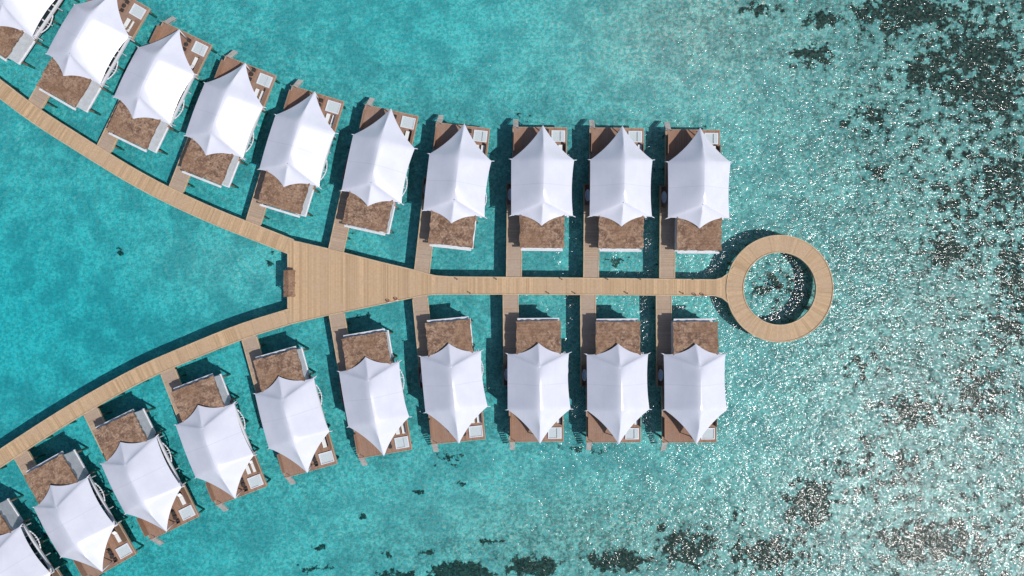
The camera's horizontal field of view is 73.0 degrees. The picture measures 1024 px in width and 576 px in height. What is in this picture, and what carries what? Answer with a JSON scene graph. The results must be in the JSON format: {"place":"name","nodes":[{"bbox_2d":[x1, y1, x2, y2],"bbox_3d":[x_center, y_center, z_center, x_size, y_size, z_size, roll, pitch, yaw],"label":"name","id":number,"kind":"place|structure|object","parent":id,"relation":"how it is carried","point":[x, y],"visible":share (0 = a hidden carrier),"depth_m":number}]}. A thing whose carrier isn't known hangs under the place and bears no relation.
{"place":"outdoors","nodes":[
{"label":"outdoors","id":0,"kind":"place"},
{"bbox_2d":[0,0,1023,575],"bbox_3d":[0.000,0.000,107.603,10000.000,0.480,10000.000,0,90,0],"label":"seabed","id":1,"kind":"structure","parent":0,"point":[872,422],"depth_m":107.69},
{"bbox_2d":[0,494,67,575],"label":"overwater villa","id":2,"kind":"object","parent":1,"relation":"on","point":[22,553],"visible":1,"depth_m":101.73},
{"bbox_2d":[0,0,79,68],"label":"overwater villa","id":3,"kind":"object","parent":1,"relation":"on","point":[23,24],"visible":1,"depth_m":101.72},
{"bbox_2d":[14,447,143,575],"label":"overwater villa","id":4,"kind":"object","parent":1,"relation":"on","point":[85,532],"visible":1,"depth_m":101.69},
{"bbox_2d":[29,0,157,115],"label":"overwater villa","id":5,"kind":"object","parent":1,"relation":"on","point":[91,40],"visible":1,"depth_m":101.66},
{"bbox_2d":[84,407,204,545],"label":"overwater villa","id":6,"kind":"object","parent":1,"relation":"on","point":[150,490],"visible":1,"depth_m":101.68},
{"bbox_2d":[0,309,288,468],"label":"curved boardwalk","id":7,"kind":"structure","parent":1,"relation":"on","point":[71,413],"depth_m":104.51},
{"bbox_2d":[0,79,293,253],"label":"curved boardwalk","id":8,"kind":"structure","parent":1,"relation":"on","point":[19,103],"depth_m":104.51},
{"bbox_2d":[97,16,217,154],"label":"overwater villa","id":9,"kind":"object","parent":1,"relation":"on","point":[163,70],"visible":1,"depth_m":101.68},
{"bbox_2d":[161,368,270,511],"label":"overwater villa","id":10,"kind":"object","parent":1,"relation":"on","point":[221,454],"visible":1,"depth_m":101.67},
{"bbox_2d":[169,50,279,192],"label":"overwater villa","id":11,"kind":"object","parent":1,"relation":"on","point":[231,102],"visible":1,"depth_m":101.67},
{"bbox_2d":[242,335,339,484],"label":"overwater villa","id":12,"kind":"object","parent":1,"relation":"on","point":[294,424],"visible":1,"depth_m":101.65},
{"bbox_2d":[246,79,345,225],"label":"overwater villa","id":13,"kind":"object","parent":1,"relation":"on","point":[302,136],"visible":1,"depth_m":101.63},
{"bbox_2d":[329,313,411,465],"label":"overwater villa","id":14,"kind":"object","parent":1,"relation":"on","point":[371,392],"visible":1,"depth_m":101.64},
{"bbox_2d":[328,98,418,251],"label":"overwater villa","id":15,"kind":"object","parent":1,"relation":"on","point":[378,159],"visible":1,"depth_m":101.63},
{"bbox_2d":[412,296,490,451],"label":"overwater villa","id":16,"kind":"object","parent":1,"relation":"on","point":[450,372],"visible":1,"depth_m":101.64},
{"bbox_2d":[414,115,491,273],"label":"overwater villa","id":17,"kind":"object","parent":1,"relation":"on","point":[454,192],"visible":1,"depth_m":101.63},
{"bbox_2d":[287,239,733,324],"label":"boardwalk","id":18,"kind":"structure","parent":1,"relation":"on","point":[328,281],"depth_m":104.50},
{"bbox_2d":[283,270,295,296],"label":"shade shelter","id":19,"kind":"object","parent":18,"relation":"on","point":[289,283],"visible":0.98,"depth_m":103.18},
{"bbox_2d":[503,295,570,449],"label":"overwater villa","id":20,"kind":"object","parent":1,"relation":"on","point":[535,370],"visible":1,"depth_m":101.64},
{"bbox_2d":[506,119,574,276],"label":"overwater villa","id":21,"kind":"object","parent":1,"relation":"on","point":[539,198],"visible":1,"depth_m":101.66},
{"bbox_2d":[579,295,651,449],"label":"overwater villa","id":22,"kind":"object","parent":1,"relation":"on","point":[613,368],"visible":1,"depth_m":101.68},
{"bbox_2d":[582,120,654,277],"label":"overwater villa","id":23,"kind":"object","parent":1,"relation":"on","point":[617,199],"visible":1,"depth_m":101.67},
{"bbox_2d":[653,296,727,449],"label":"overwater villa","id":24,"kind":"object","parent":1,"relation":"on","point":[690,370],"visible":1,"depth_m":101.68},
{"bbox_2d":[656,122,731,278],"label":"overwater villa","id":25,"kind":"object","parent":1,"relation":"on","point":[693,202],"visible":1,"depth_m":101.69},
{"bbox_2d":[726,235,833,341],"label":"circular boardwalk","id":26,"kind":"structure","parent":1,"relation":"on","point":[811,319],"depth_m":104.49}
]}

